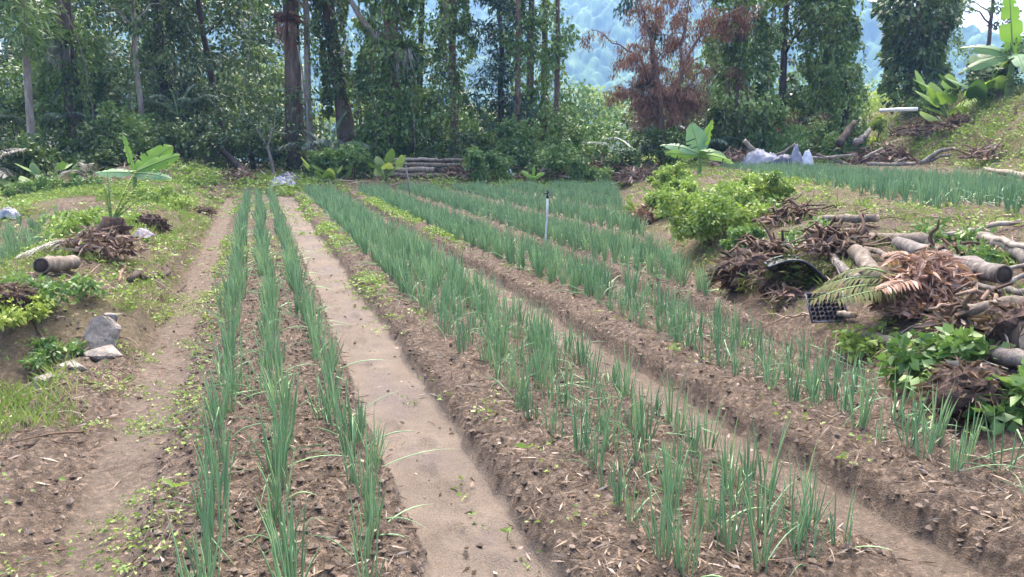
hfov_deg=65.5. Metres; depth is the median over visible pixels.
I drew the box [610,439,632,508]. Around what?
scallion
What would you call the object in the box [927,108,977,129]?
brush pile
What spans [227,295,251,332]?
scallion
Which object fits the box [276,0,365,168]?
tree
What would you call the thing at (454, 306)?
scallion
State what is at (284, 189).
weeds
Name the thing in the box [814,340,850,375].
scallion
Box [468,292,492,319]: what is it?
scallion
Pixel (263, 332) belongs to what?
scallion
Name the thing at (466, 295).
scallion
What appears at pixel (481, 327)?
scallion
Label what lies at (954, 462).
scallion
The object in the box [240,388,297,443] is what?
scallion
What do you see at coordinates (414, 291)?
scallion
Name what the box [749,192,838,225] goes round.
brush pile
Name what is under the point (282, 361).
scallion
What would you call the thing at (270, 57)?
woods
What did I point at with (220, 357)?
scallion
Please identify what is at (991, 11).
tree
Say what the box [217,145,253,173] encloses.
fallen trunk
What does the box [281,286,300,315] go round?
scallion
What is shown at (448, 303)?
scallion
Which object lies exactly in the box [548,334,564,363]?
scallion
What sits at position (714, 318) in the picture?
scallion
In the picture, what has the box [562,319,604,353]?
scallion
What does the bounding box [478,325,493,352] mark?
scallion
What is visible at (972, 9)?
tree
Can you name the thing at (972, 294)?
brush pile
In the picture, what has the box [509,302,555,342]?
scallion
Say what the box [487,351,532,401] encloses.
scallion
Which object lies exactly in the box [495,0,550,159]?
tree
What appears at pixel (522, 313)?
scallion
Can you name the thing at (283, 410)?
scallion
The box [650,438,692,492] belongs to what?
scallion
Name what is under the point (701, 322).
scallion
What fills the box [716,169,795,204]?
bush
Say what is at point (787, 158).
plastic sheet
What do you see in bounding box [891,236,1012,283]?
log
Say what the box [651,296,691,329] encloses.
scallion
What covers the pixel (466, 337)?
scallion
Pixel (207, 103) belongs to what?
shrub
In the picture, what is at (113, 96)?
shrub
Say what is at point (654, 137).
shrub
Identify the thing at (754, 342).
scallion
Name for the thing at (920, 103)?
shrub
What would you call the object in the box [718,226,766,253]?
bush
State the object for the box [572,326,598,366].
scallion
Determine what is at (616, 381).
scallion
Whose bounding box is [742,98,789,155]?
shrub
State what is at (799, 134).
shrub
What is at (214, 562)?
scallion
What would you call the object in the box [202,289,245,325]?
scallion
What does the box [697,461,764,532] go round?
scallion
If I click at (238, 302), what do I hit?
scallion
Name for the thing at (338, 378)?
scallion
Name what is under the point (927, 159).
log
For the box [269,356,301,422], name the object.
scallion
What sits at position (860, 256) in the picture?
log
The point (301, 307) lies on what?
scallion
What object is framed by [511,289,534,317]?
scallion
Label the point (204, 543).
scallion
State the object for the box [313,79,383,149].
tree
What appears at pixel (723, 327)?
scallion
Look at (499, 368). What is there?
scallion
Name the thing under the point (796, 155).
sack
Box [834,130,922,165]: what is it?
brush pile
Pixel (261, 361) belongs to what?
scallion
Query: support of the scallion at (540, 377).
on the ground at (444, 535)
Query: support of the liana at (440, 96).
hanging from the tree at (462, 29)
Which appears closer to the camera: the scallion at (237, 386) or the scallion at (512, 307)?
the scallion at (237, 386)
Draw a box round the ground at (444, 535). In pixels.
[0,91,1023,576]
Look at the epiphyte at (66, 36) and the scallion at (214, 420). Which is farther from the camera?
the epiphyte at (66, 36)
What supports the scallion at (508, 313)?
on the ground at (444, 535)
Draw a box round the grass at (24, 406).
[0,82,1023,441]
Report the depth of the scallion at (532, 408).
4.16 m
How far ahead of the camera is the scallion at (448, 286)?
7.07 m
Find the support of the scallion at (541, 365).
on the ground at (444, 535)
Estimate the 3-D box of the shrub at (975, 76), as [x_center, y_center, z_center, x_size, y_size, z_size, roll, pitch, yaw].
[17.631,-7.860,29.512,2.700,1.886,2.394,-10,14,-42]
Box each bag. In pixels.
[0,207,19,218]
[270,175,295,185]
[281,171,298,182]
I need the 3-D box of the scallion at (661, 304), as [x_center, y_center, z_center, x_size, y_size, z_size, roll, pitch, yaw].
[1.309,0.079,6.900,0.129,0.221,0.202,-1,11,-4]
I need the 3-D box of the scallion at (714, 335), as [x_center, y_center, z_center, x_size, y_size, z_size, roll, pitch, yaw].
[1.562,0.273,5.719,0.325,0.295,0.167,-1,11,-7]
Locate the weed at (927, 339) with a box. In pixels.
[907,323,1015,364]
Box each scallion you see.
[129,369,234,438]
[146,440,233,513]
[161,513,217,576]
[163,352,293,419]
[181,482,235,576]
[182,548,212,576]
[184,357,230,422]
[185,326,242,369]
[186,454,220,527]
[187,514,222,576]
[188,384,271,443]
[191,404,228,500]
[192,441,243,552]
[194,272,232,317]
[197,319,297,392]
[199,297,238,358]
[200,343,224,383]
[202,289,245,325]
[202,393,232,460]
[205,286,240,321]
[205,311,247,339]
[207,415,239,466]
[207,416,240,482]
[209,343,249,375]
[210,332,242,391]
[217,313,243,356]
[218,339,265,398]
[220,281,236,310]
[222,366,258,412]
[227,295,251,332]
[227,368,291,431]
[228,403,358,500]
[228,485,289,546]
[233,422,293,456]
[236,307,279,356]
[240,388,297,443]
[243,277,316,316]
[243,308,284,354]
[244,401,292,475]
[246,372,289,410]
[247,295,306,332]
[248,465,294,547]
[254,308,277,339]
[256,441,316,504]
[256,496,320,576]
[257,275,273,313]
[257,287,276,323]
[258,350,295,416]
[260,334,284,368]
[260,493,324,570]
[261,275,281,317]
[263,303,276,332]
[264,417,287,493]
[265,316,286,364]
[265,346,283,385]
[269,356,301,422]
[271,341,316,372]
[277,486,305,576]
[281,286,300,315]
[288,289,326,347]
[289,383,363,451]
[290,297,313,325]
[291,300,347,329]
[295,284,351,325]
[297,323,388,375]
[297,369,346,438]
[301,389,419,459]
[302,309,318,346]
[304,305,336,347]
[305,301,323,329]
[306,283,334,308]
[306,331,329,360]
[308,311,323,362]
[308,374,338,411]
[308,485,379,561]
[313,323,344,371]
[315,340,333,377]
[318,363,396,433]
[322,353,351,398]
[327,349,337,389]
[337,418,359,484]
[341,405,382,498]
[350,392,366,448]
[351,413,442,470]
[351,515,386,576]
[357,474,428,543]
[362,463,425,527]
[370,262,423,300]
[404,268,455,303]
[407,270,449,307]
[417,285,448,314]
[422,287,437,312]
[424,274,433,308]
[432,293,478,340]
[432,294,454,322]
[433,306,454,335]
[438,268,474,309]
[438,275,483,322]
[441,271,452,301]
[445,320,475,344]
[448,278,487,313]
[448,285,460,325]
[449,311,483,353]
[451,277,463,312]
[451,298,472,339]
[454,288,473,314]
[460,271,506,306]
[463,288,480,325]
[465,295,498,322]
[466,301,478,331]
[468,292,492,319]
[469,287,477,307]
[471,270,490,311]
[472,302,516,335]
[474,323,525,372]
[476,294,521,337]
[477,312,486,332]
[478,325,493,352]
[479,278,515,300]
[479,281,497,308]
[479,306,510,333]
[483,299,513,342]
[484,270,532,306]
[484,290,493,313]
[485,330,519,370]
[486,342,544,388]
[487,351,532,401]
[488,330,512,375]
[489,314,538,358]
[489,349,515,388]
[490,288,511,327]
[490,322,515,351]
[498,287,505,311]
[499,293,525,322]
[499,325,529,355]
[501,331,541,372]
[503,286,520,320]
[505,329,529,364]
[508,302,523,337]
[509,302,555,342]
[510,379,542,421]
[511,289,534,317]
[511,309,524,339]
[512,378,540,411]
[517,332,545,376]
[518,309,551,349]
[518,327,561,368]
[522,297,580,336]
[522,306,560,342]
[523,314,539,340]
[525,293,537,327]
[526,310,574,349]
[529,304,580,369]
[529,327,603,409]
[531,346,547,381]
[535,391,559,431]
[538,318,560,351]
[539,307,549,339]
[546,319,572,375]
[546,389,585,441]
[547,348,561,401]
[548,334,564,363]
[552,364,607,409]
[555,343,602,386]
[558,349,575,384]
[559,399,612,471]
[560,359,593,420]
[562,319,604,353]
[564,321,589,362]
[565,385,611,454]
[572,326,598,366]
[576,380,623,419]
[577,341,641,406]
[584,401,612,446]
[585,341,598,372]
[590,441,617,490]
[592,267,612,299]
[594,403,611,429]
[595,280,605,303]
[595,288,614,309]
[595,369,607,407]
[595,381,718,447]
[597,397,625,450]
[599,283,622,299]
[602,285,616,311]
[604,356,618,385]
[609,404,642,482]
[610,356,629,399]
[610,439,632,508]
[616,280,626,314]
[619,276,649,303]
[622,274,631,299]
[622,462,656,526]
[623,275,632,303]
[623,379,643,429]
[624,288,640,320]
[625,292,647,309]
[629,274,651,299]
[630,285,648,313]
[630,457,677,541]
[631,381,671,443]
[632,291,647,321]
[633,436,695,481]
[638,298,666,317]
[638,305,648,326]
[638,307,665,332]
[639,438,690,518]
[639,500,679,560]
[644,267,692,306]
[647,380,673,415]
[648,366,687,424]
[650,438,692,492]
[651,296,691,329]
[652,431,726,514]
[653,286,669,317]
[654,316,697,347]
[655,306,673,331]
[656,287,671,310]
[662,285,684,312]
[664,301,686,338]
[664,482,721,576]
[666,290,688,326]
[669,384,721,435]
[670,421,691,458]
[673,315,696,341]
[675,433,754,509]
[677,290,692,326]
[683,396,722,457]
[683,443,715,484]
[686,301,721,326]
[686,303,697,322]
[687,293,728,327]
[687,462,755,511]
[688,430,760,481]
[690,315,703,350]
[691,303,709,336]
[695,397,726,450]
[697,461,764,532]
[698,325,715,363]
[702,413,738,469]
[706,323,735,369]
[707,308,744,341]
[709,461,758,554]
[711,298,779,345]
[712,298,728,333]
[716,318,735,346]
[722,317,760,351]
[729,310,754,348]
[729,339,742,375]
[732,407,792,499]
[740,327,804,370]
[740,474,804,573]
[742,438,817,508]
[742,448,810,532]
[744,327,771,355]
[744,329,777,378]
[749,307,763,346]
[749,334,772,374]
[758,339,781,386]
[761,341,799,390]
[769,500,830,575]
[775,326,805,359]
[775,466,818,549]
[776,350,824,399]
[779,480,895,551]
[782,343,815,380]
[786,345,827,404]
[795,458,833,532]
[796,325,826,367]
[805,354,826,406]
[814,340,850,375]
[817,349,886,401]
[824,359,889,414]
[832,338,851,378]
[838,365,878,428]
[839,350,884,385]
[842,348,865,405]
[852,361,882,396]
[875,401,888,442]
[887,386,939,448]
[890,362,931,420]
[891,390,960,432]
[912,382,954,459]
[917,382,958,444]
[949,402,1023,461]
[949,405,1023,473]
[950,420,1023,471]
[996,471,1023,495]
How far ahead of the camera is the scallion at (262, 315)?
6.49 m
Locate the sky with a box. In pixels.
[0,0,1023,89]
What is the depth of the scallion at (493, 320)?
5.86 m
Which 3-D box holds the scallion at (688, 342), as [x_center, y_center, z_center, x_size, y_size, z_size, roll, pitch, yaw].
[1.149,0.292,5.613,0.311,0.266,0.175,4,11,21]
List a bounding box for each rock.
[33,372,58,388]
[53,360,86,371]
[83,344,121,360]
[84,315,121,350]
[103,312,117,321]
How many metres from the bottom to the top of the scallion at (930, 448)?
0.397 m
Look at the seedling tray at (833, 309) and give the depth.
6.37 m
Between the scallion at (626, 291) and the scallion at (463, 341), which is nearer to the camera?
the scallion at (463, 341)
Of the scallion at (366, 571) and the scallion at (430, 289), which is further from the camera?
the scallion at (430, 289)
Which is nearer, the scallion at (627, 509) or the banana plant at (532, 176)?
the scallion at (627, 509)
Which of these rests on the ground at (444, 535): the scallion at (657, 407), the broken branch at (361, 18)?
the scallion at (657, 407)
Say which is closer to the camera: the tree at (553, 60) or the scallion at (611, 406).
the scallion at (611, 406)
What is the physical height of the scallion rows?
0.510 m
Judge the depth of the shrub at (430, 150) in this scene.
29.13 m
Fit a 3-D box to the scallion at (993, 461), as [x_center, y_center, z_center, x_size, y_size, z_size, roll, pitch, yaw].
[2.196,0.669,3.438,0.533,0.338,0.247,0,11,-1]
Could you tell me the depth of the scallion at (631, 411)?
4.08 m
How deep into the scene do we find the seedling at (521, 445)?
3.73 m
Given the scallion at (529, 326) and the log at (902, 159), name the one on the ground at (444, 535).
the scallion at (529, 326)
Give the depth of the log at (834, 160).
25.83 m
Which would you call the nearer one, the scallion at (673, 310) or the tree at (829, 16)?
the scallion at (673, 310)
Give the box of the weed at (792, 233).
[777,216,842,253]
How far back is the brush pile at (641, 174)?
25.74 m
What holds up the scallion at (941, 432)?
on the ground at (444, 535)
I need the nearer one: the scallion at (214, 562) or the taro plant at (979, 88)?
the scallion at (214, 562)
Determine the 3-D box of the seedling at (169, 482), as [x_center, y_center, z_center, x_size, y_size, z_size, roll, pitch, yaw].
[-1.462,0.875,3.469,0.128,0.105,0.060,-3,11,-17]
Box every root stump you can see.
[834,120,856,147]
[852,128,870,145]
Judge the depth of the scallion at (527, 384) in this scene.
4.34 m
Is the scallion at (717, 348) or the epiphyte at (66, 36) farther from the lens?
the epiphyte at (66, 36)
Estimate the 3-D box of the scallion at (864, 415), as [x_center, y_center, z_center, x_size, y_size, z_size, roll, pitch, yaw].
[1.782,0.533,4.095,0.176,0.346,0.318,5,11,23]
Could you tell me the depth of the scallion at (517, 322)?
5.93 m
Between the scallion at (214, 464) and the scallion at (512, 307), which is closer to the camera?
the scallion at (214, 464)
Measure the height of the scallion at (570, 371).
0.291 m
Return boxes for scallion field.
[0,203,69,263]
[720,159,1023,213]
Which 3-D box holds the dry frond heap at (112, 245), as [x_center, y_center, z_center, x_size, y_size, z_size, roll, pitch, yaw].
[-4.272,-0.482,7.918,1.248,0.457,0.835,-3,11,-17]
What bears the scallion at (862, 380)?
on the ground at (444, 535)
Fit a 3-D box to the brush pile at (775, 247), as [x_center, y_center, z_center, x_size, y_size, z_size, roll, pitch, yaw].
[2.765,-0.484,8.455,1.229,0.471,0.813,-8,13,-36]
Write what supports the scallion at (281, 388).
on the ground at (444, 535)
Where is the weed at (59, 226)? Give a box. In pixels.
[35,204,139,242]
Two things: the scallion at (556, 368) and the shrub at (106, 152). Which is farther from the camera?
the shrub at (106, 152)
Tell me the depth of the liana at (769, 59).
28.79 m
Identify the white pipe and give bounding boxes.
[879,107,917,111]
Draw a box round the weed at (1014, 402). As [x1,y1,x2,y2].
[962,355,1023,435]
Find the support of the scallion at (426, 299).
on the ground at (444, 535)
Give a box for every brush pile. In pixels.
[216,163,265,183]
[433,151,492,180]
[510,158,570,183]
[583,153,625,176]
[609,159,657,182]
[703,145,748,167]
[725,220,800,257]
[733,249,842,298]
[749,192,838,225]
[784,208,891,257]
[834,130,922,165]
[885,116,937,136]
[903,219,1009,268]
[912,281,1012,332]
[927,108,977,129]
[945,130,1010,159]
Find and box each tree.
[0,0,66,139]
[0,50,59,95]
[13,0,122,167]
[100,0,193,155]
[102,0,210,154]
[107,39,156,110]
[144,0,275,165]
[222,58,317,123]
[238,0,343,172]
[251,0,322,159]
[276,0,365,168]
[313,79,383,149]
[345,0,440,171]
[403,3,444,157]
[416,0,497,161]
[462,0,536,156]
[491,0,548,169]
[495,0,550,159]
[520,0,573,147]
[531,0,580,146]
[576,0,760,163]
[584,86,633,151]
[664,55,721,123]
[685,0,791,155]
[748,0,827,131]
[749,66,809,96]
[780,0,886,155]
[814,77,880,98]
[819,42,874,154]
[849,85,889,122]
[870,0,962,119]
[921,0,979,80]
[962,0,1022,45]
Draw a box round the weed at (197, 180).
[169,171,218,187]
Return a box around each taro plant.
[0,159,81,185]
[301,157,354,179]
[368,148,405,180]
[938,54,1008,107]
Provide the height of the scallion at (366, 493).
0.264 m
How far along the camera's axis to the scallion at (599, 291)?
7.08 m
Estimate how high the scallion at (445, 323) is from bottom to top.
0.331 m
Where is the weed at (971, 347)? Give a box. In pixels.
[867,322,990,399]
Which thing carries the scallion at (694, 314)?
on the ground at (444, 535)
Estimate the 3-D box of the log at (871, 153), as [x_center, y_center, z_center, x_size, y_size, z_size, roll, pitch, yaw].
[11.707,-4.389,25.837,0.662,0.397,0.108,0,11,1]
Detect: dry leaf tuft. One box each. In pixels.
[615,196,657,226]
[759,281,804,310]
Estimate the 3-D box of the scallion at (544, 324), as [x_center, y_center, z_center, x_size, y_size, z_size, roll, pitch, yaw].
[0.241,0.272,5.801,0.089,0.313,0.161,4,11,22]
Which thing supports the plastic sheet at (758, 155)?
on the ground at (444, 535)
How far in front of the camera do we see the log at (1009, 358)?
4.70 m
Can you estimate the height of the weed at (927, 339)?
0.343 m
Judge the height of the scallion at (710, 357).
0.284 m
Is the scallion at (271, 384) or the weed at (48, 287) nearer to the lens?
the scallion at (271, 384)
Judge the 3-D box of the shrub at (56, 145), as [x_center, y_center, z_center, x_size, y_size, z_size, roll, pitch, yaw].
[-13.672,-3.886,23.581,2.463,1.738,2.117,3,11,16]
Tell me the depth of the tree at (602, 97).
77.21 m
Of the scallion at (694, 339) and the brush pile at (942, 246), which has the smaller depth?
the scallion at (694, 339)
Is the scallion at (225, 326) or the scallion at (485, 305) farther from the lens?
the scallion at (485, 305)
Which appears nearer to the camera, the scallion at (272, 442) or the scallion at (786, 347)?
the scallion at (272, 442)
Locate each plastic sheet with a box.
[741,149,776,165]
[767,154,799,166]
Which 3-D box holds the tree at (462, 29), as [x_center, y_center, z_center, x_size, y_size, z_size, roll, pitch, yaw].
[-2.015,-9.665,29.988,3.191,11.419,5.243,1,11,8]
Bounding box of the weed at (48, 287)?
[0,271,108,311]
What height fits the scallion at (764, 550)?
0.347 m
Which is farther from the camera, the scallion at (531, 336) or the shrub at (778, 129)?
the shrub at (778, 129)
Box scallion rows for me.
[209,174,721,316]
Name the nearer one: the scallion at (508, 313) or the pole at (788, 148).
the scallion at (508, 313)
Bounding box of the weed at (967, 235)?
[909,215,996,246]
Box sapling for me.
[236,107,287,173]
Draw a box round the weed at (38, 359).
[17,335,86,371]
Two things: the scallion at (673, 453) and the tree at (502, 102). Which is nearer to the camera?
the scallion at (673, 453)
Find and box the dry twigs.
[0,125,1023,446]
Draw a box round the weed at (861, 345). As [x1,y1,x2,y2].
[831,324,913,363]
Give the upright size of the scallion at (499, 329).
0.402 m
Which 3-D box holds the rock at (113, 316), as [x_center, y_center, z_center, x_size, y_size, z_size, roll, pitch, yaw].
[-3.131,0.224,6.210,0.110,0.078,0.152,-7,13,-32]
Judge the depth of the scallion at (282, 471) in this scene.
3.47 m
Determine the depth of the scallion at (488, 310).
6.39 m
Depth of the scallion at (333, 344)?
5.14 m
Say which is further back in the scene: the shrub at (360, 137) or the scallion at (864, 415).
the shrub at (360, 137)
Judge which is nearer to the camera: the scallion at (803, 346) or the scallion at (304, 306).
the scallion at (803, 346)
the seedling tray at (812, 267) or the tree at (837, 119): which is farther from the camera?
the tree at (837, 119)
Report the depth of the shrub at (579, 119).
36.78 m
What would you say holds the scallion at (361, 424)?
on the ground at (444, 535)
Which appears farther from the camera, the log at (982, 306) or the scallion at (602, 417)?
the log at (982, 306)
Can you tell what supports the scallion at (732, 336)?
on the ground at (444, 535)
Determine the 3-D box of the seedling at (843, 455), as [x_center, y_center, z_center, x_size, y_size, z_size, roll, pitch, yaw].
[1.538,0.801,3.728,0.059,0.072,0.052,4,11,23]
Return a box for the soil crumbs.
[0,239,1023,576]
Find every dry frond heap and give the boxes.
[15,218,150,260]
[806,247,981,318]
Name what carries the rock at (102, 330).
on the rock at (98, 353)
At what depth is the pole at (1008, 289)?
5.59 m
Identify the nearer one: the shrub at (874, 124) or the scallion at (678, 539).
the scallion at (678, 539)
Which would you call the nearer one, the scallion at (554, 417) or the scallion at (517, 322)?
the scallion at (554, 417)
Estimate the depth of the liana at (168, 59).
28.78 m
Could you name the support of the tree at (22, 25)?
on the ground at (444, 535)
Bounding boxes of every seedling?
[161,479,189,495]
[499,527,510,539]
[515,442,533,455]
[667,344,679,355]
[834,451,847,467]
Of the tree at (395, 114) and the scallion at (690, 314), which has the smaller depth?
the scallion at (690, 314)
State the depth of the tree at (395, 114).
28.96 m
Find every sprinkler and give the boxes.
[404,163,409,197]
[544,190,550,250]
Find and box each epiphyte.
[32,28,81,72]
[270,11,309,53]
[387,39,418,81]
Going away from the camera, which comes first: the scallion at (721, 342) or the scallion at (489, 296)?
the scallion at (721, 342)
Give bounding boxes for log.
[32,255,80,273]
[389,172,448,177]
[393,157,437,161]
[393,166,433,172]
[395,162,460,166]
[404,167,452,171]
[408,158,463,161]
[743,139,755,150]
[813,154,854,158]
[816,153,845,164]
[816,214,879,222]
[824,310,857,317]
[829,253,859,275]
[847,244,886,283]
[860,330,911,348]
[862,147,883,158]
[865,232,935,244]
[866,162,915,165]
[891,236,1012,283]
[892,157,906,162]
[918,147,955,164]
[929,153,951,162]
[957,295,1023,318]
[976,232,1023,263]
[981,234,1023,248]
[982,167,1023,178]
[982,320,1023,349]
[984,345,1023,367]
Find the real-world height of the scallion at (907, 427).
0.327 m
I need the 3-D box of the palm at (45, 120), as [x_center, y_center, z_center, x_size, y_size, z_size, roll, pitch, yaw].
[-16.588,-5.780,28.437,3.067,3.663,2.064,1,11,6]
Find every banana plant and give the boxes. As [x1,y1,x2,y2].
[93,132,179,193]
[521,164,544,182]
[660,119,733,176]
[913,70,1002,123]
[958,0,1023,100]
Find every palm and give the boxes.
[0,74,86,163]
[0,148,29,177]
[137,84,217,159]
[221,122,287,170]
[274,110,374,165]
[583,135,673,167]
[675,125,741,161]
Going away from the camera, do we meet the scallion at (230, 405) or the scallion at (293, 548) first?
the scallion at (293, 548)
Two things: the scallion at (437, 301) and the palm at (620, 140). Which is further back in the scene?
the palm at (620, 140)
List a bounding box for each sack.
[791,143,802,163]
[800,149,813,165]
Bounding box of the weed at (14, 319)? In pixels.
[0,289,54,330]
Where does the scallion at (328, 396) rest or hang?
on the ground at (444, 535)
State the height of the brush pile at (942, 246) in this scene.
0.430 m
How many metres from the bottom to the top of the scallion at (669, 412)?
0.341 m
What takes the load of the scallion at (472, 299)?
on the ground at (444, 535)
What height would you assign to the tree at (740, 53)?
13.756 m
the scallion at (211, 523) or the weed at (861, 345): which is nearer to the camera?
the scallion at (211, 523)
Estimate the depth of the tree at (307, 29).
29.48 m
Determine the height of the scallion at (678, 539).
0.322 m
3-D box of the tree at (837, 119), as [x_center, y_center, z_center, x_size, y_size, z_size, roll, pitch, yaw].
[12.851,-7.141,30.771,2.068,5.347,1.930,-9,14,-39]
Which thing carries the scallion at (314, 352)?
on the ground at (444, 535)
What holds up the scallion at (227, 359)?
on the ground at (444, 535)
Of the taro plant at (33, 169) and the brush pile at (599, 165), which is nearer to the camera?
the taro plant at (33, 169)
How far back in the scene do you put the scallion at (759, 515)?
2.98 m
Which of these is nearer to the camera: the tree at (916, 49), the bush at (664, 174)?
the bush at (664, 174)
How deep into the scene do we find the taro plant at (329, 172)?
25.22 m
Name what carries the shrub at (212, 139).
on the ground at (444, 535)
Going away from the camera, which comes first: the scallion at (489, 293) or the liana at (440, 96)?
the scallion at (489, 293)
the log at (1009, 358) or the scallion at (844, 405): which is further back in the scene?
the log at (1009, 358)
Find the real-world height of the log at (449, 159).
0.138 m
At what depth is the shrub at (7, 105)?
28.77 m
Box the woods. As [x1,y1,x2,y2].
[0,0,863,168]
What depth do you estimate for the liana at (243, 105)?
28.85 m
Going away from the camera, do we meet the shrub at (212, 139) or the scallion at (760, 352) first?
the scallion at (760, 352)
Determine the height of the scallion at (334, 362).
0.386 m
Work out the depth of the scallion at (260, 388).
4.70 m
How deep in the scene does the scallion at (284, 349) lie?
5.47 m
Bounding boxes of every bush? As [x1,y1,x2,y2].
[643,179,703,213]
[645,160,696,189]
[653,177,786,245]
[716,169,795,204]
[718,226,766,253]
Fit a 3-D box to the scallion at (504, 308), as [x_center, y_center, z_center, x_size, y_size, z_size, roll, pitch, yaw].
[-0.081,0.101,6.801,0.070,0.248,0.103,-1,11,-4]
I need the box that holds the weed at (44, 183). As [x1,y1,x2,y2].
[2,172,105,197]
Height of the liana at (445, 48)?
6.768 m
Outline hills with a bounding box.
[0,0,1023,160]
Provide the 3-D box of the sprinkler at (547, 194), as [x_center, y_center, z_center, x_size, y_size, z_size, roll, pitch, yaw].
[0.450,-0.747,10.204,0.105,1.030,0.034,-3,11,-17]
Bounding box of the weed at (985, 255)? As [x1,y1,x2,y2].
[930,236,1018,265]
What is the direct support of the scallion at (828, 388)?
on the ground at (444, 535)
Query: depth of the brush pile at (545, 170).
26.53 m
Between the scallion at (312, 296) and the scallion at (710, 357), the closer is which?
the scallion at (710, 357)
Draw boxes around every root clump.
[0,281,44,311]
[132,212,172,234]
[193,205,217,216]
[703,245,770,295]
[745,260,810,302]
[905,355,1009,421]
[966,298,1023,359]
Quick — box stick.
[117,255,130,282]
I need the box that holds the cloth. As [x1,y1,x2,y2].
[133,228,154,237]
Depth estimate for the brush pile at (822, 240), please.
7.79 m
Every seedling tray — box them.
[763,255,827,281]
[805,292,848,322]
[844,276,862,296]
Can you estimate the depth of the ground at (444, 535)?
4.18 m
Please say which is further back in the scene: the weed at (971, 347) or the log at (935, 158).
the log at (935, 158)
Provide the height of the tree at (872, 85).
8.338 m
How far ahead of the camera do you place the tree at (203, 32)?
31.61 m
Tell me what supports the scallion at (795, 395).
on the ground at (444, 535)
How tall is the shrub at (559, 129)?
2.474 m
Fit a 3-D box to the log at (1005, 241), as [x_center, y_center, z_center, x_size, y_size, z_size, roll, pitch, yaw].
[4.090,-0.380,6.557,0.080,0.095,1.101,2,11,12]
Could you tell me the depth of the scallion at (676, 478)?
3.23 m
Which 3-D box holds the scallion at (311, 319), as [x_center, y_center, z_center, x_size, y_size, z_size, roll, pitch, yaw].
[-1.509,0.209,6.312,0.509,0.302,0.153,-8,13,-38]
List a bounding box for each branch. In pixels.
[126,270,170,282]
[348,0,382,46]
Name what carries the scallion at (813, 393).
on the ground at (444, 535)
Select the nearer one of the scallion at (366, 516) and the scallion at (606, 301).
the scallion at (366, 516)
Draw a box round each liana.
[56,0,102,154]
[121,0,141,123]
[152,0,198,162]
[236,6,261,169]
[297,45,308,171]
[329,0,365,155]
[362,0,392,169]
[392,1,421,157]
[431,0,451,152]
[436,0,462,157]
[700,0,744,160]
[707,0,734,150]
[754,0,783,146]
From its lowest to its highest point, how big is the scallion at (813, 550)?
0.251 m
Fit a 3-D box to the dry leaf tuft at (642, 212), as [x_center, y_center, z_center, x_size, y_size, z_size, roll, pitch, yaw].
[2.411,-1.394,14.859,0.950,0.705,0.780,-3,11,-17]
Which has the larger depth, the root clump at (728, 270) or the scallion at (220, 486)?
the root clump at (728, 270)
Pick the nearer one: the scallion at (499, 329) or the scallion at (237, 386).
the scallion at (237, 386)
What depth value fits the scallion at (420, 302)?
6.98 m
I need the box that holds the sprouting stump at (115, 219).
[84,169,154,248]
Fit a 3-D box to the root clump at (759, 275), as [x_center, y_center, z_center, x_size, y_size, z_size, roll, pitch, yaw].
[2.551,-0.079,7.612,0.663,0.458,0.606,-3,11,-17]
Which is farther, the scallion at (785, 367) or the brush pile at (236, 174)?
the brush pile at (236, 174)
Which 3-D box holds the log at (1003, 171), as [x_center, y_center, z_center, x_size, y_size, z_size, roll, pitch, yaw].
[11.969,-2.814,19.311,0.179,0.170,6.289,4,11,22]
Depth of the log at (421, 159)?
26.84 m
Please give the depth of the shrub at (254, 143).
27.93 m
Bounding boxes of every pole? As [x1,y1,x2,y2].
[778,143,795,155]
[863,246,974,276]
[934,219,1021,238]
[973,281,1023,295]
[1002,273,1023,285]
[1010,263,1023,269]
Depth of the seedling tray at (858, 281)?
6.62 m
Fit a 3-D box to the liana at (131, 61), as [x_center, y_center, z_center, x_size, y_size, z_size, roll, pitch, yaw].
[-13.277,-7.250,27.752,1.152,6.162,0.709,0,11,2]
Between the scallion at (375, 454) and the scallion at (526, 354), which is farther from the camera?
the scallion at (526, 354)
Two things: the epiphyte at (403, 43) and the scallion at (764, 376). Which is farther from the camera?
the epiphyte at (403, 43)
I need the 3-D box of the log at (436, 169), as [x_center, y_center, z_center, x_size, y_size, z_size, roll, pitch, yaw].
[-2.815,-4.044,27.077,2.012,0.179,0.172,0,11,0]
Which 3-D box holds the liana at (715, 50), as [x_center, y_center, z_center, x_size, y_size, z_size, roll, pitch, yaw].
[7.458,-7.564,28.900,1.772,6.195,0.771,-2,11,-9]
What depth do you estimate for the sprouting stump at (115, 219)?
8.66 m
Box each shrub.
[0,57,59,165]
[0,134,45,180]
[15,128,97,177]
[59,68,137,160]
[64,117,140,173]
[95,100,156,162]
[152,114,211,164]
[158,78,233,163]
[195,126,245,171]
[231,113,286,173]
[302,147,348,179]
[334,141,375,178]
[352,120,384,168]
[401,120,456,167]
[449,129,503,174]
[459,144,516,182]
[493,114,543,173]
[523,141,584,185]
[539,110,587,172]
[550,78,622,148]
[561,113,611,163]
[561,156,613,184]
[572,117,634,164]
[604,146,642,179]
[640,126,694,168]
[689,99,739,159]
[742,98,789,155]
[761,112,834,155]
[764,116,843,163]
[831,132,871,155]
[866,113,887,150]
[903,80,962,115]
[946,62,1019,99]
[1000,33,1023,89]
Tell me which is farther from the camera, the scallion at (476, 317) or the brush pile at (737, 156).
the brush pile at (737, 156)
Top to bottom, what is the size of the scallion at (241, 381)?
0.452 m
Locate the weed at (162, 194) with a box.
[94,181,199,208]
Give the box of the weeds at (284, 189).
[0,85,1023,576]
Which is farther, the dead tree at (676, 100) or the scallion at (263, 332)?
the dead tree at (676, 100)
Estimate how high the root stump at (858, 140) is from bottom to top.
0.596 m

